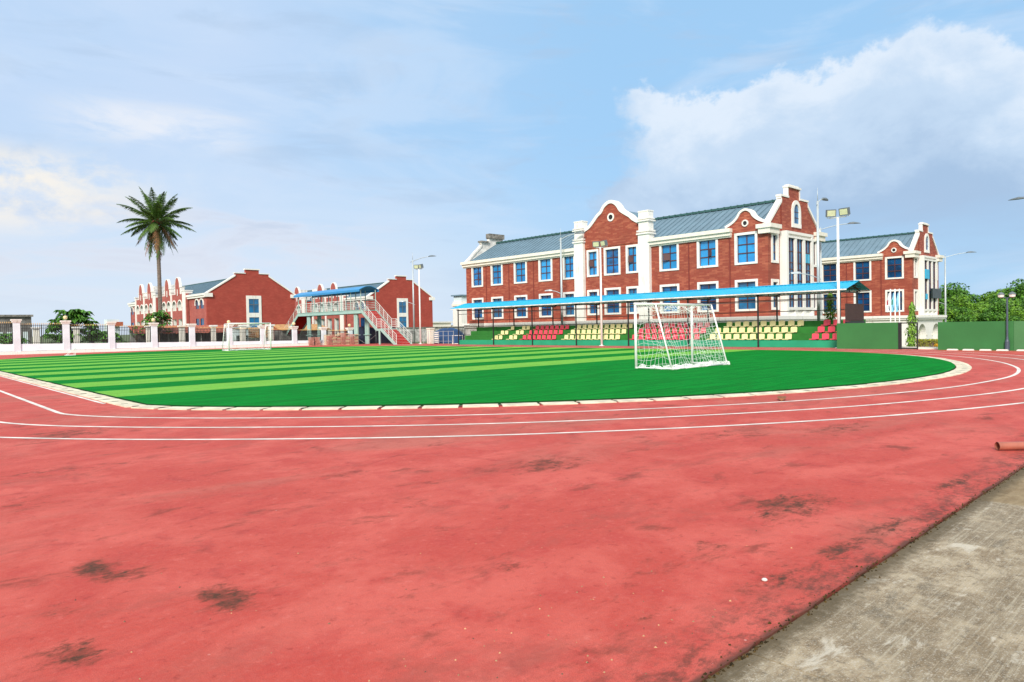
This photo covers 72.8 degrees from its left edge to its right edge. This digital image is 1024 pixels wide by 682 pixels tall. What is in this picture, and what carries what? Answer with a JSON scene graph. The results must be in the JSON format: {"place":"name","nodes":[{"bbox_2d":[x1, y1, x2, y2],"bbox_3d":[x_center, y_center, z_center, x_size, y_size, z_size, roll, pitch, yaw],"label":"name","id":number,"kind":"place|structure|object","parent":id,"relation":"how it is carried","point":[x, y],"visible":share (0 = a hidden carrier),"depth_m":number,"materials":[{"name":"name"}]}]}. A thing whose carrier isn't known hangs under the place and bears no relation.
{"place":"outdoors","nodes":[
{"label":"outdoors","id":0,"kind":"place"},
{"bbox_2d":[128,325,225,342],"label":"shed","id":1,"kind":"structure","parent":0,"point":[196,326],"depth_m":84.15,"materials":[{"name":"red brick"}]},
{"bbox_2d":[32,335,451,343],"bbox_3d":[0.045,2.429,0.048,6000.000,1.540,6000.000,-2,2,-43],"label":"ground","id":2,"kind":"structure","parent":0,"point":[124,339],"depth_m":199.14,"materials":[{"name":"grey plant"}]},
{"bbox_2d":[0,333,29,343],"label":"leafy tree","id":3,"kind":"object","parent":2,"relation":"on","point":[2,336],"visible":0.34,"depth_m":73.47,"materials":[{"name":"green plant"}]},
{"bbox_2d":[0,315,32,343],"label":"building","id":4,"kind":"structure","parent":2,"relation":"on","point":[26,319],"depth_m":93.71,"materials":[{"name":"white paint"}]},
{"bbox_2d":[42,309,103,338],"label":"leafy tree","id":5,"kind":"object","parent":2,"relation":"on","point":[77,316],"visible":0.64,"depth_m":70.97,"materials":[{"name":"green plant"}]},
{"bbox_2d":[104,319,122,334],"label":"building","id":6,"kind":"structure","parent":2,"relation":"on","point":[118,323],"depth_m":247.97,"materials":[{"name":"white paint"}]},
{"bbox_2d":[116,187,194,323],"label":"palm tree","id":7,"kind":"object","parent":2,"relation":"on","point":[160,220],"visible":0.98,"depth_m":84.23,"materials":[{"name":"green plant"}]},
{"bbox_2d":[141,310,172,341],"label":"leafy tree","id":8,"kind":"object","parent":2,"relation":"on","point":[163,316],"visible":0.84,"depth_m":79.70,"materials":[{"name":"green plant"}]},
{"bbox_2d":[127,269,297,335],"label":"school building","id":9,"kind":"structure","parent":2,"relation":"on","point":[251,296],"depth_m":128.97,"materials":[{"name":"red brick"}]},
{"bbox_2d":[246,296,261,328],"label":"window","id":10,"kind":"structure","parent":9,"relation":"in","point":[253,309],"depth_m":127.97,"materials":[{"name":"white paint"}]},
{"bbox_2d":[273,324,330,340],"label":"shed","id":11,"kind":"structure","parent":2,"relation":"on","point":[299,336],"depth_m":92.20,"materials":[{"name":"brown wood"}]},
{"bbox_2d":[284,286,411,344],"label":"footbridge","id":12,"kind":"object","parent":2,"relation":"on","point":[376,320],"visible":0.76,"depth_m":79.45,"materials":[{"name":"paint"}]},
{"bbox_2d":[287,275,434,334],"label":"school building","id":13,"kind":"structure","parent":2,"relation":"on","point":[391,293],"depth_m":151.44,"materials":[{"name":"red brick"}]},
{"bbox_2d":[397,298,408,326],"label":"window","id":14,"kind":"structure","parent":13,"relation":"in","point":[402,307],"depth_m":150.28,"materials":[{"name":"white paint"}]},
{"bbox_2d":[398,252,434,341],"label":"street lamp","id":15,"kind":"object","parent":2,"relation":"on","point":[413,293],"visible":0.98,"depth_m":80.80,"materials":[{"name":"metal"}]},
{"bbox_2d":[375,326,465,341],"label":"wall","id":16,"kind":"structure","parent":2,"relation":"on","point":[417,333],"depth_m":90.62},
{"bbox_2d":[426,328,438,343],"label":"wall pier","id":17,"kind":"structure","parent":2,"relation":"on","point":[430,336],"depth_m":74.51,"materials":[{"name":"beige paint"}]},
{"bbox_2d":[545,228,583,324],"bbox_3d":[4.901,-5.060,63.676,4.036,10.600,0.387,-1,1,25],"label":"street lamp","id":18,"kind":"object","parent":2,"relation":"on","point":[561,288],"visible":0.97,"depth_m":63.67,"materials":[{"name":"metal"}]},
{"bbox_2d":[459,320,865,347],"bbox_3d":[8.489,-0.471,55.915,3.400,1.720,36.650,-2,2,-43],"label":"grandstand","id":19,"kind":"object","parent":2,"relation":"on","point":[801,336],"visible":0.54,"depth_m":51.41},
{"bbox_2d":[460,317,483,339],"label":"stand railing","id":20,"kind":"object","parent":19,"relation":"attached to","point":[474,326],"visible":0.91,"depth_m":69.56,"materials":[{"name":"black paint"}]},
{"bbox_2d":[845,303,864,322],"bbox_3d":[20.869,-1.659,42.276,2.795,1.220,0.100,-2,2,-43],"label":"panel","id":21,"kind":"object","parent":19,"relation":"attached to","point":[854,313],"visible":0.98,"depth_m":42.19,"materials":[{"name":"black paint"}]},
{"bbox_2d":[789,188,827,320],"bbox_3d":[20.436,-4.966,47.008,3.702,10.620,0.989,-2,1,-24],"label":"street lamp","id":22,"kind":"object","parent":2,"relation":"on","point":[818,262],"visible":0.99,"depth_m":46.57,"materials":[{"name":"metal"}]},
{"bbox_2d":[821,293,836,319],"bbox_3d":[20.878,-1.456,45.507,1.431,3.646,1.424,-2,2,-43],"label":"mast tree","id":23,"kind":"object","parent":2,"relation":"on","point":[829,303],"visible":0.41,"depth_m":45.36,"materials":[{"name":"green plant"}]},
{"bbox_2d":[819,222,859,315],"bbox_3d":[26.411,-4.127,57.551,4.916,11.380,0.494,-1,1,1],"label":"street lamp","id":24,"kind":"object","parent":2,"relation":"on","point":[821,313],"visible":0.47,"depth_m":57.58,"materials":[{"name":"metal"}]},
{"bbox_2d":[905,302,920,346],"bbox_3d":[22.954,-0.919,39.847,0.883,2.720,0.886,-2,2,-43],"label":"mast tree","id":25,"kind":"object","parent":2,"relation":"on","point":[911,331],"visible":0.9,"depth_m":39.74,"materials":[{"name":"green plant"}]},
{"bbox_2d":[939,251,973,321],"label":"street lamp","id":26,"kind":"object","parent":2,"relation":"on","point":[945,313],"visible":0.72,"depth_m":78.88,"materials":[{"name":"metal"}]},
{"bbox_2d":[939,282,973,321],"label":"broadleaf tree","id":27,"kind":"object","parent":2,"relation":"on","point":[954,290],"visible":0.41,"depth_m":111.05,"materials":[{"name":"green plant"}]},
{"bbox_2d":[943,306,980,321],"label":"broadleaf tree","id":28,"kind":"object","parent":2,"relation":"on","point":[963,318],"visible":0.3,"depth_m":91.81,"materials":[{"name":"green plant"}]},
{"bbox_2d":[943,294,991,319],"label":"broadleaf tree","id":29,"kind":"object","parent":2,"relation":"on","point":[951,313],"visible":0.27,"depth_m":99.67,"materials":[{"name":"green plant"}]},
{"bbox_2d":[963,308,988,320],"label":"broadleaf tree","id":30,"kind":"object","parent":2,"relation":"on","point":[976,312],"visible":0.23,"depth_m":92.98,"materials":[{"name":"green plant"}]},
{"bbox_2d":[979,299,1020,320],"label":"broadleaf tree","id":31,"kind":"object","parent":2,"relation":"on","point":[996,312],"visible":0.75,"depth_m":90.86,"materials":[{"name":"green plant"}]},
{"bbox_2d":[985,278,1023,307],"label":"broadleaf tree","id":32,"kind":"object","parent":2,"relation":"on","point":[1019,291],"visible":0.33,"depth_m":104.62,"materials":[{"name":"green plant"}]},
{"bbox_2d":[1002,299,1023,320],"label":"broadleaf tree","id":33,"kind":"object","parent":2,"relation":"on","point":[1018,310],"visible":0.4,"depth_m":94.58,"materials":[{"name":"green plant"}]},
{"bbox_2d":[433,321,452,326],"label":"building","id":34,"kind":"structure","parent":0,"point":[443,324],"depth_m":220.41,"materials":[{"name":"beige paint"}]},
{"bbox_2d":[434,328,463,343],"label":"tarpaulin dome","id":35,"kind":"structure","parent":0,"point":[444,332],"depth_m":77.08,"materials":[{"name":"blue plastic"}]},
{"bbox_2d":[451,295,466,325],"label":"tower block","id":36,"kind":"structure","parent":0,"point":[460,300],"depth_m":170.92,"materials":[{"name":"white paint"}]},
{"bbox_2d":[0,343,1023,681],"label":"running track","id":37,"kind":"structure","parent":0,"point":[184,561],"depth_m":5.63,"materials":[{"name":"rubber"}]},
{"bbox_2d":[0,340,351,354],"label":"wall","id":38,"kind":"structure","parent":37,"relation":"on","point":[6,349],"depth_m":66.06,"materials":[{"name":"white paint"}]},
{"bbox_2d":[0,321,12,343],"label":"iron railing","id":39,"kind":"object","parent":38,"relation":"on","point":[10,342],"visible":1,"depth_m":60.76,"materials":[{"name":"black metal"}]},
{"bbox_2d":[10,319,21,351],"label":"fence pillar","id":40,"kind":"structure","parent":38,"relation":"attached to","point":[16,336],"depth_m":60.88,"materials":[{"name":"white paint"}]},
{"bbox_2d":[20,323,62,343],"bbox_3d":[-42.081,-0.693,62.145,3.151,1.883,0.079,-2,1,-35],"label":"iron railing","id":41,"kind":"object","parent":38,"relation":"on","point":[35,325],"visible":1,"depth_m":62.11,"materials":[{"name":"black metal"}]},
{"bbox_2d":[60,320,70,349],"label":"fence pillar","id":42,"kind":"structure","parent":38,"relation":"attached to","point":[66,333],"depth_m":62.99,"materials":[{"name":"white paint"}]},
{"bbox_2d":[69,324,107,342],"bbox_3d":[-39.110,-0.693,64.218,3.080,1.790,0.079,-2,1,-35],"label":"iron railing","id":43,"kind":"object","parent":38,"relation":"on","point":[83,326],"visible":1,"depth_m":64.20,"materials":[{"name":"black metal"}]},
{"bbox_2d":[105,322,115,348],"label":"fence pillar","id":44,"kind":"structure","parent":38,"relation":"attached to","point":[111,333],"depth_m":65.02,"materials":[{"name":"white paint"}]},
{"bbox_2d":[115,325,150,342],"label":"iron railing","id":45,"kind":"object","parent":38,"relation":"on","point":[126,341],"visible":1,"depth_m":66.22,"materials":[{"name":"black metal"}]},
{"bbox_2d":[148,323,158,347],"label":"fence pillar","id":46,"kind":"structure","parent":38,"relation":"attached to","point":[154,337],"depth_m":67.09,"materials":[{"name":"white paint"}]},
{"bbox_2d":[157,326,188,341],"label":"iron railing","id":47,"kind":"object","parent":38,"relation":"on","point":[182,330],"visible":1,"depth_m":68.30,"materials":[{"name":"black metal"}]},
{"bbox_2d":[186,324,196,346],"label":"fence pillar","id":48,"kind":"structure","parent":38,"relation":"attached to","point":[191,334],"depth_m":68.99,"materials":[{"name":"white paint"}]},
{"bbox_2d":[196,327,226,341],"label":"iron railing","id":49,"kind":"object","parent":38,"relation":"on","point":[210,331],"visible":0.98,"depth_m":70.21,"materials":[{"name":"black metal"}]},
{"bbox_2d":[232,328,259,340],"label":"iron railing","id":50,"kind":"object","parent":38,"relation":"on","point":[244,333],"visible":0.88,"depth_m":72.18,"materials":[{"name":"black metal"}]},
{"bbox_2d":[266,328,291,340],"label":"iron railing","id":51,"kind":"object","parent":38,"relation":"on","point":[273,330],"visible":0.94,"depth_m":74.16,"materials":[{"name":"black metal"}]},
{"bbox_2d":[297,329,320,340],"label":"iron railing","id":52,"kind":"object","parent":38,"relation":"on","point":[306,333],"visible":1,"depth_m":75.93,"materials":[{"name":"black metal"}]},
{"bbox_2d":[326,330,347,336],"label":"iron railing","id":53,"kind":"object","parent":38,"relation":"on","point":[332,332],"visible":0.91,"depth_m":77.76,"materials":[{"name":"black metal"}]},
{"bbox_2d":[324,335,340,344],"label":"paver stack","id":54,"kind":"object","parent":37,"relation":"on","point":[332,337],"visible":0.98,"depth_m":76.16,"materials":[{"name":"brick"}]},
{"bbox_2d":[353,326,393,343],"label":"gate","id":55,"kind":"structure","parent":37,"relation":"on","point":[361,335],"depth_m":81.19,"materials":[{"name":"metal"}]},
{"bbox_2d":[414,264,423,343],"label":"floodlight pole","id":56,"kind":"object","parent":37,"relation":"on","point":[417,267],"visible":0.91,"depth_m":73.66,"materials":[{"name":"metal"}]},
{"bbox_2d":[0,346,954,405],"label":"football pitch","id":57,"kind":"object","parent":37,"relation":"on","point":[342,375],"visible":0.98,"depth_m":23.66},
{"bbox_2d":[222,323,270,350],"bbox_3d":[-22.932,-0.355,60.014,3.744,2.422,1.677,-2,2,-43],"label":"football goal","id":58,"kind":"object","parent":57,"relation":"on","point":[229,348],"visible":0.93,"depth_m":60.07,"materials":[{"name":"white metal"}]},
{"bbox_2d":[633,302,729,369],"bbox_3d":[6.260,-0.214,25.380,3.779,2.455,1.686,-2,2,-43],"label":"football goal","id":59,"kind":"object","parent":57,"relation":"on","point":[703,363],"visible":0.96,"depth_m":24.82,"materials":[{"name":"white metal"}]},
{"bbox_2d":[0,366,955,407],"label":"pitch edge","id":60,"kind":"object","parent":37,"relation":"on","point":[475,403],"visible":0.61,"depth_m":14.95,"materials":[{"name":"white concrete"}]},
{"bbox_2d":[0,353,971,409],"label":"kerb","id":61,"kind":"structure","parent":37,"relation":"on","point":[961,369],"depth_m":15.18,"materials":[{"name":"concrete"}]},
{"bbox_2d":[0,345,1023,439],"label":"lane lines","id":62,"kind":"object","parent":37,"relation":"on","point":[1014,374],"visible":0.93,"depth_m":12.17,"materials":[{"name":"paint"}]},
{"bbox_2d":[592,240,607,345],"bbox_3d":[6.963,-3.714,54.522,0.558,8.297,1.392,-2,2,-43],"label":"floodlight pole","id":63,"kind":"object","parent":37,"relation":"on","point":[603,243],"visible":0.93,"depth_m":54.48,"materials":[{"name":"metal"}]},
{"bbox_2d":[450,280,870,346],"bbox_3d":[8.136,-1.660,55.806,3.800,4.095,37.720,-2,2,-43],"label":"stand canopy","id":64,"kind":"object","parent":37,"relation":"on","point":[776,291],"visible":0.99,"depth_m":50.70,"materials":[{"name":"blue metal"}]},
{"bbox_2d":[825,207,849,347],"bbox_3d":[19.271,-3.675,41.080,0.577,8.297,1.378,-2,2,-43],"label":"floodlight pole","id":65,"kind":"object","parent":37,"relation":"on","point":[831,214],"visible":0.87,"depth_m":41.03,"materials":[{"name":"metal"}]},
{"bbox_2d":[837,322,901,348],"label":"green wall","id":66,"kind":"structure","parent":37,"relation":"on","point":[868,335],"depth_m":39.04,"materials":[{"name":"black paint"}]},
{"bbox_2d":[900,322,917,349],"bbox_3d":[21.426,-0.274,37.486,0.060,1.460,0.860,-2,2,-43],"label":"gateway","id":67,"kind":"object","parent":37,"relation":"on","point":[901,334],"visible":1,"depth_m":37.57,"materials":[{"name":"black paint"}]},
{"bbox_2d":[902,346,937,348],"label":"planter kerb","id":68,"kind":"structure","parent":37,"relation":"on","point":[922,347],"depth_m":38.12,"materials":[{"name":"beige paint"}]},
{"bbox_2d":[915,339,937,346],"bbox_3d":[23.988,0.129,38.863,1.009,0.563,2.433,-2,2,-43],"label":"hedge","id":69,"kind":"object","parent":68,"relation":"on","point":[926,342],"visible":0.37,"depth_m":39.08,"materials":[{"name":"yellow plant"}]},
{"bbox_2d":[938,321,1023,350],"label":"green wall","id":70,"kind":"structure","parent":37,"relation":"on","point":[979,335],"depth_m":34.89,"materials":[{"name":"green paint"}]},
{"bbox_2d":[997,291,1015,350],"bbox_3d":[24.198,-0.967,33.984,0.320,2.882,0.780,-2,2,-43],"label":"lantern post","id":71,"kind":"object","parent":37,"relation":"on","point":[1011,295],"visible":1,"depth_m":33.94,"materials":[{"name":"white metal"}]},
{"bbox_2d":[995,442,1023,449],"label":"pipe","id":72,"kind":"object","parent":37,"relation":"on","point":[1009,445],"visible":1,"depth_m":8.35,"materials":[{"name":"plastic"}]},
{"bbox_2d":[0,0,1023,336],"label":"sky","id":73,"kind":"structure","parent":0,"point":[308,144],"materials":[{"name":"blue"}]},
{"bbox_2d":[460,184,829,334],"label":"school building","id":74,"kind":"structure","parent":0,"point":[768,243],"depth_m":58.19,"materials":[{"name":"brick"}]},
{"bbox_2d":[471,266,482,286],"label":"window","id":75,"kind":"structure","parent":74,"relation":"in","point":[476,272],"depth_m":74.93,"materials":[{"name":"blue glass"}]},
{"bbox_2d":[472,298,483,319],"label":"window","id":76,"kind":"structure","parent":74,"relation":"in","point":[474,300],"depth_m":75.10,"materials":[{"name":"white paint"}]},
{"bbox_2d":[490,264,502,285],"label":"window","id":77,"kind":"structure","parent":74,"relation":"in","point":[496,270],"depth_m":72.61,"materials":[{"name":"blue glass"}]},
{"bbox_2d":[491,296,503,318],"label":"window","id":78,"kind":"structure","parent":74,"relation":"in","point":[497,315],"depth_m":72.56,"materials":[{"name":"white paint"}]},
{"bbox_2d":[514,261,526,283],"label":"window","id":79,"kind":"structure","parent":74,"relation":"in","point":[520,268],"depth_m":70.02,"materials":[{"name":"blue glass"}]},
{"bbox_2d":[514,295,527,317],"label":"window","id":80,"kind":"structure","parent":74,"relation":"in","point":[519,313],"depth_m":70.05,"materials":[{"name":"white paint"}]},
{"bbox_2d":[538,258,552,281],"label":"window","id":81,"kind":"structure","parent":74,"relation":"in","point":[545,268],"depth_m":67.47,"materials":[{"name":"blue glass"}]},
{"bbox_2d":[539,293,552,316],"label":"window","id":82,"kind":"structure","parent":74,"relation":"in","point":[542,313],"depth_m":67.55,"materials":[{"name":"white paint"}]},
{"bbox_2d":[562,256,573,279],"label":"window","id":83,"kind":"structure","parent":74,"relation":"in","point":[568,262],"depth_m":65.28,"materials":[{"name":"blue glass"}]},
{"bbox_2d":[563,292,574,316],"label":"window","id":84,"kind":"structure","parent":74,"relation":"in","point":[567,312],"depth_m":65.34,"materials":[{"name":"white paint"}]},
{"bbox_2d":[586,249,598,276],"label":"window","id":85,"kind":"structure","parent":74,"relation":"in","point":[592,255],"depth_m":62.96,"materials":[{"name":"blue glass"}]},
{"bbox_2d":[587,289,599,314],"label":"window","id":86,"kind":"structure","parent":74,"relation":"in","point":[590,308],"depth_m":63.17,"materials":[{"name":"white paint"}]},
{"bbox_2d":[604,246,620,275],"bbox_3d":[8.880,-7.053,61.304,0.230,2.470,1.830,-2,2,-43],"label":"window","id":87,"kind":"structure","parent":74,"relation":"in","point":[612,256],"depth_m":61.40,"materials":[{"name":"blue glass"}]},
{"bbox_2d":[604,287,620,314],"bbox_3d":[8.946,-3.524,61.374,0.230,2.370,1.830,-2,2,-43],"label":"window","id":88,"kind":"structure","parent":74,"relation":"in","point":[614,309],"depth_m":61.44,"materials":[{"name":"blue glass"}]},
{"bbox_2d":[625,244,637,273],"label":"window","id":89,"kind":"structure","parent":74,"relation":"in","point":[631,250],"depth_m":59.74,"materials":[{"name":"blue glass"}]},
{"bbox_2d":[626,286,638,313],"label":"window","id":90,"kind":"structure","parent":74,"relation":"in","point":[631,289],"depth_m":59.93,"materials":[{"name":"white paint"}]},
{"bbox_2d":[659,243,678,271],"bbox_3d":[12.873,-6.905,56.933,0.381,2.300,1.870,-2,2,-43],"label":"window","id":91,"kind":"structure","parent":74,"relation":"in","point":[668,254],"depth_m":57.05,"materials":[{"name":"blue glass"}]},
{"bbox_2d":[660,284,679,313],"bbox_3d":[12.992,-3.468,57.053,0.230,2.380,1.870,-2,2,-43],"label":"window","id":92,"kind":"structure","parent":74,"relation":"in","point":[667,287],"depth_m":57.09,"materials":[{"name":"white paint"}]},
{"bbox_2d":[697,239,717,267],"bbox_3d":[15.285,-6.898,54.356,0.381,2.300,1.850,-2,2,-43],"label":"window","id":93,"kind":"structure","parent":74,"relation":"in","point":[707,250],"depth_m":54.50,"materials":[{"name":"blue glass"}]},
{"bbox_2d":[697,281,718,311],"bbox_3d":[15.404,-3.461,54.475,0.230,2.380,1.850,-2,2,-43],"label":"window","id":94,"kind":"structure","parent":74,"relation":"in","point":[711,284],"depth_m":54.50,"materials":[{"name":"white paint"}]},
{"bbox_2d":[734,231,757,264],"bbox_3d":[17.557,-6.939,52.037,0.230,2.390,1.840,-2,2,-43],"label":"window","id":95,"kind":"structure","parent":74,"relation":"in","point":[745,243],"depth_m":52.10,"materials":[{"name":"blue glass"}]},
{"bbox_2d":[735,279,757,310],"bbox_3d":[17.622,-3.430,52.107,0.230,2.370,1.840,-2,2,-43],"label":"window","id":96,"kind":"structure","parent":74,"relation":"in","point":[746,282],"depth_m":52.16,"materials":[{"name":"blue glass"}]},
{"bbox_2d":[771,234,778,262],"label":"window","id":97,"kind":"structure","parent":74,"relation":"in","point":[774,237],"depth_m":51.69,"materials":[{"name":"white paint"}]},
{"bbox_2d":[771,279,779,309],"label":"window","id":98,"kind":"structure","parent":74,"relation":"in","point":[773,281],"depth_m":51.64,"materials":[{"name":"white paint"}]},
{"bbox_2d":[791,200,801,228],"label":"arched window","id":99,"kind":"structure","parent":74,"relation":"in","point":[795,209],"depth_m":53.62,"materials":[{"name":"white paint"}]},
{"bbox_2d":[706,468,1023,681],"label":"pavement","id":100,"kind":"structure","parent":0,"point":[944,602],"depth_m":3.74,"materials":[{"name":"concrete"}]},
{"bbox_2d":[701,464,1023,681],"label":"moss","id":101,"kind":"object","parent":100,"relation":"on","point":[765,641],"visible":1,"depth_m":4.03,"materials":[{"name":"green plant"}]},
{"bbox_2d":[821,222,946,346],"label":"school building","id":102,"kind":"structure","parent":0,"point":[881,266],"depth_m":75.45,"materials":[{"name":"brick"}]},
{"bbox_2d":[822,263,836,281],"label":"window","id":103,"kind":"structure","parent":102,"relation":"in","point":[829,271],"depth_m":79.13,"materials":[{"name":"blue glass"}]},
{"bbox_2d":[822,293,836,313],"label":"window","id":104,"kind":"structure","parent":102,"relation":"in","point":[824,305],"depth_m":79.49,"materials":[{"name":"white paint"}]},
{"bbox_2d":[853,261,870,280],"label":"window","id":105,"kind":"structure","parent":102,"relation":"in","point":[861,269],"depth_m":76.48,"materials":[{"name":"blue glass"}]},
{"bbox_2d":[854,290,871,311],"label":"window","id":106,"kind":"structure","parent":102,"relation":"in","point":[865,298],"depth_m":76.34,"materials":[{"name":"blue glass"}]},
{"bbox_2d":[885,256,903,278],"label":"window","id":107,"kind":"structure","parent":102,"relation":"in","point":[894,266],"depth_m":74.10,"materials":[{"name":"blue glass"}]},
{"bbox_2d":[885,289,903,311],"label":"window","id":108,"kind":"structure","parent":102,"relation":"in","point":[887,292],"depth_m":73.83,"materials":[{"name":"white paint"}]},
{"bbox_2d":[924,233,929,252],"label":"arched window","id":109,"kind":"structure","parent":102,"relation":"in","point":[926,238],"depth_m":75.63,"materials":[{"name":"white paint"}]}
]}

